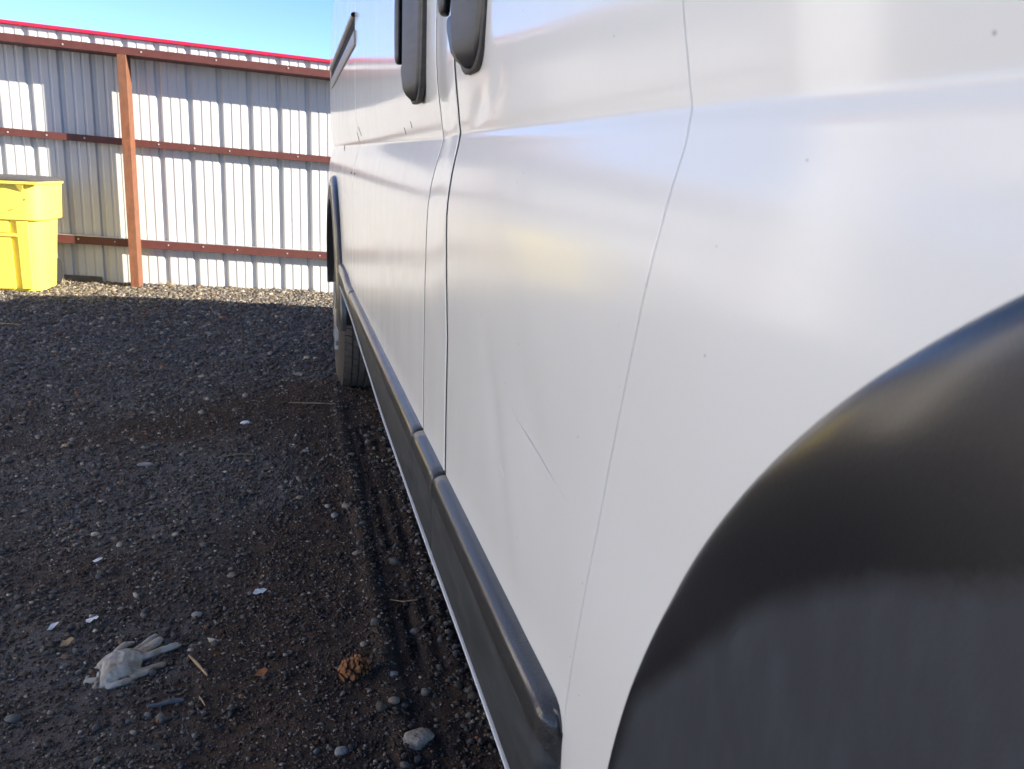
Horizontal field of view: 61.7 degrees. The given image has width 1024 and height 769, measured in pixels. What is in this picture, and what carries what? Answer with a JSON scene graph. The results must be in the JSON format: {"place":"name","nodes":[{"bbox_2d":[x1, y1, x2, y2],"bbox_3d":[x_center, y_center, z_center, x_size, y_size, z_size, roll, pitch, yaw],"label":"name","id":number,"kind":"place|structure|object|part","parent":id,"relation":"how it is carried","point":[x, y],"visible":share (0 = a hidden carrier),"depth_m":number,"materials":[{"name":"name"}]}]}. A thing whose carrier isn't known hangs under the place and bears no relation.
{"place":"outdoors","nodes":[
{"label":"outdoors","id":0,"kind":"place"},
{"bbox_2d":[0,0,333,59],"label":"sky","id":1,"kind":"structure","parent":0,"point":[291,27],"materials":[{"name":"blue"}]},
{"bbox_2d":[0,280,504,768],"bbox_3d":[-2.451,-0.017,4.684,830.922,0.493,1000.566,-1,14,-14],"label":"ground","id":2,"kind":"structure","parent":0,"point":[244,725],"depth_m":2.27,"materials":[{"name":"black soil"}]},
{"bbox_2d":[0,174,64,290],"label":"wheeled bin","id":3,"kind":"object","parent":2,"relation":"on","point":[30,209],"visible":1,"depth_m":6.96,"materials":[{"name":"yellow plastic"}]},
{"bbox_2d":[47,622,58,629],"bbox_3d":[-1.090,0.573,2.030,0.013,0.008,0.036,6,14,14],"label":"paper scrap","id":4,"kind":"object","parent":2,"relation":"on","point":[52,626],"visible":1,"depth_m":2.03,"materials":[{"name":"white paper"}]},
{"bbox_2d":[60,637,73,646],"bbox_3d":[-1.024,0.594,1.971,0.016,0.008,0.038,5,14,9],"label":"wood chip","id":5,"kind":"object","parent":2,"relation":"on","point":[67,642],"visible":1,"depth_m":1.97,"materials":[{"name":"beige wood"}]},
{"bbox_2d":[86,616,98,622],"bbox_3d":[-1.019,0.569,2.076,0.030,0.009,0.018,-1,14,-14],"label":"paper scrap","id":6,"kind":"object","parent":2,"relation":"on","point":[89,620],"visible":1,"depth_m":2.08,"materials":[{"name":"white paper"}]},
{"bbox_2d":[83,634,180,689],"bbox_3d":[-0.848,0.614,1.926,0.146,0.027,0.228,5,14,10],"label":"work glove","id":7,"kind":"object","parent":2,"relation":"on","point":[118,664],"visible":1,"depth_m":1.90,"materials":[{"name":"white fabric"}]},
{"bbox_2d":[137,462,152,465],"bbox_3d":[-1.353,0.294,3.159,0.060,0.014,0.035,-2,15,-20],"label":"stone","id":8,"kind":"object","parent":2,"relation":"on","point":[145,464],"visible":1,"depth_m":3.15,"materials":[{"name":"grey stone"}]},
{"bbox_2d":[146,698,182,707],"bbox_3d":[-0.722,0.662,1.782,0.072,0.008,0.011,-5,16,-29],"label":"rubber strip","id":9,"kind":"object","parent":2,"relation":"on","point":[170,701],"visible":1,"depth_m":1.78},
{"bbox_2d":[0,280,332,306],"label":"gravel","id":10,"kind":"structure","parent":2,"relation":"on","point":[193,293],"depth_m":7.50,"materials":[{"name":"beige gravel"}]},
{"bbox_2d":[0,19,333,292],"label":"metal fence","id":11,"kind":"object","parent":2,"relation":"on","point":[186,163],"visible":0.45,"depth_m":7.86,"materials":[{"name":"white metal"}]},
{"bbox_2d":[158,277,176,286],"bbox_3d":[-3.185,-0.960,7.977,0.277,0.111,0.120,-1,14,-14],"label":"dry grass tuft","id":12,"kind":"object","parent":2,"relation":"on","point":[167,283],"visible":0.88,"depth_m":7.96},
{"bbox_2d":[4,347,378,763],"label":"straw litter","id":13,"kind":"object","parent":2,"relation":"on","point":[231,608],"visible":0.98,"depth_m":2.05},
{"bbox_2d":[191,612,201,616],"bbox_3d":[-0.791,0.578,2.149,0.026,0.012,0.025,-6,16,-31],"label":"pebble","id":14,"kind":"object","parent":2,"relation":"on","point":[198,614],"visible":0.98,"depth_m":2.14,"materials":[{"name":"stone"}]},
{"bbox_2d":[188,655,207,675],"bbox_3d":[-0.704,0.627,1.919,0.008,0.008,0.103,-9,18,-40],"label":"straw","id":15,"kind":"object","parent":2,"relation":"on","point":[195,661],"visible":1,"depth_m":1.91,"materials":[{"name":"beige plant"}]},
{"bbox_2d":[215,453,255,457],"bbox_3d":[-1.055,0.269,3.263,0.156,0.011,0.006,-4,15,-25],"label":"twig","id":16,"kind":"object","parent":2,"relation":"on","point":[236,454],"visible":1,"depth_m":3.27,"materials":[{"name":"wood"}]},
{"bbox_2d":[0,286,492,737],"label":"loose pebbles","id":17,"kind":"object","parent":2,"relation":"on","point":[15,718],"visible":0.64,"depth_m":2.76,"materials":[{"name":"stone"}]},
{"bbox_2d":[253,588,266,593],"bbox_3d":[-0.670,0.548,2.273,0.027,0.006,0.031,5,14,9],"label":"paper scrap","id":18,"kind":"object","parent":2,"relation":"on","point":[260,590],"visible":1,"depth_m":2.27,"materials":[{"name":"white paper"}]},
{"bbox_2d":[255,668,267,675],"bbox_3d":[-0.555,0.639,1.901,0.021,0.009,0.025,6,14,15],"label":"bark chip","id":19,"kind":"object","parent":2,"relation":"on","point":[261,672],"visible":1,"depth_m":1.90,"materials":[{"name":"brown wood"}]},
{"bbox_2d":[294,621,305,630],"bbox_3d":[-0.521,0.594,2.109,0.029,0.008,0.044,-1,14,-14],"label":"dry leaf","id":20,"kind":"object","parent":2,"relation":"on","point":[300,627],"visible":1,"depth_m":2.10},
{"bbox_2d":[288,402,334,403],"bbox_3d":[-0.941,0.087,4.027,0.220,0.010,0.006,3,14,1],"label":"twig","id":21,"kind":"object","parent":2,"relation":"on","point":[311,402],"visible":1,"depth_m":4.03,"materials":[{"name":"wood"}]},
{"bbox_2d":[331,512,339,517],"bbox_3d":[-0.577,0.426,2.792,0.026,0.018,0.031,9,15,25],"label":"pebble","id":22,"kind":"object","parent":2,"relation":"on","point":[335,515],"visible":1,"depth_m":2.78,"materials":[{"name":"stone"}]},
{"bbox_2d":[335,746,347,755],"bbox_3d":[-0.331,0.711,1.661,0.025,0.013,0.027,3,14,1],"label":"pebble","id":23,"kind":"object","parent":2,"relation":"on","point":[341,750],"visible":1,"depth_m":1.66,"materials":[{"name":"stone"}]},
{"bbox_2d":[341,503,350,508],"bbox_3d":[-0.552,0.405,2.856,0.034,0.018,0.031,3,14,2],"label":"pebble","id":24,"kind":"object","parent":2,"relation":"on","point":[346,505],"visible":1,"depth_m":2.85,"materials":[{"name":"beige stone"}]},
{"bbox_2d":[337,654,370,680],"bbox_3d":[-0.353,0.637,1.918,0.076,0.057,0.057,-5,16,-28],"label":"pine cone","id":25,"kind":"object","parent":2,"relation":"on","point":[352,667],"visible":1,"depth_m":1.90,"materials":[{"name":"brown plant"}]},
{"bbox_2d":[352,550,362,555],"bbox_3d":[-0.454,0.496,2.522,0.034,0.014,0.020,-2,15,-20],"label":"pebble","id":26,"kind":"object","parent":2,"relation":"on","point":[356,552],"visible":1,"depth_m":2.52,"materials":[{"name":"beige stone"}]},
{"bbox_2d":[360,641,368,646],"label":"pebble","id":27,"kind":"object","parent":2,"relation":"on","point":[364,643],"visible":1,"depth_m":2.03,"materials":[{"name":"beige stone"}]},
{"bbox_2d":[389,671,397,676],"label":"pebble","id":28,"kind":"object","parent":2,"relation":"on","point":[393,673],"visible":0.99,"depth_m":1.93,"materials":[{"name":"stone"}]},
{"bbox_2d":[388,696,399,703],"bbox_3d":[-0.252,0.676,1.831,0.026,0.015,0.024,-1,14,-14],"label":"pebble","id":29,"kind":"object","parent":2,"relation":"on","point":[393,700],"visible":1,"depth_m":1.83,"materials":[{"name":"beige stone"}]},
{"bbox_2d":[390,599,416,601],"bbox_3d":[-0.288,0.573,2.271,0.073,0.008,0.005,2,14,-2],"label":"twig","id":30,"kind":"object","parent":2,"relation":"on","point":[403,601],"visible":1,"depth_m":2.27,"materials":[{"name":"brown wood"}]},
{"bbox_2d":[402,727,434,749],"bbox_3d":[-0.192,0.712,1.719,0.052,0.032,0.077,14,18,40],"label":"stone","id":31,"kind":"object","parent":2,"relation":"on","point":[418,738],"visible":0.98,"depth_m":1.71,"materials":[{"name":"grey stone"}]},
{"bbox_2d":[335,430,503,768],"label":"rut edge gravel","id":32,"kind":"structure","parent":2,"relation":"on","point":[470,689],"depth_m":2.15,"materials":[{"name":"grey gravel"}]},
{"bbox_2d":[326,0,1023,768],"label":"cargo van","id":33,"kind":"object","parent":2,"relation":"on","point":[678,346],"visible":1,"depth_m":0.45,"materials":[{"name":"white paint"}]},
{"bbox_3d":[-0.288,-0.857,2.125,0.101,1.629,1.760,-1,14,-14],"label":"sliding door","id":34,"kind":"part","parent":33,"relation":"part of","materials":[{"name":"white paint"}]},
{"bbox_3d":[0.057,-0.468,0.757,0.092,1.643,0.706,-1,14,-14],"label":"front door","id":35,"kind":"part","parent":33,"relation":"part of","materials":[{"name":"white paint"}]}
]}

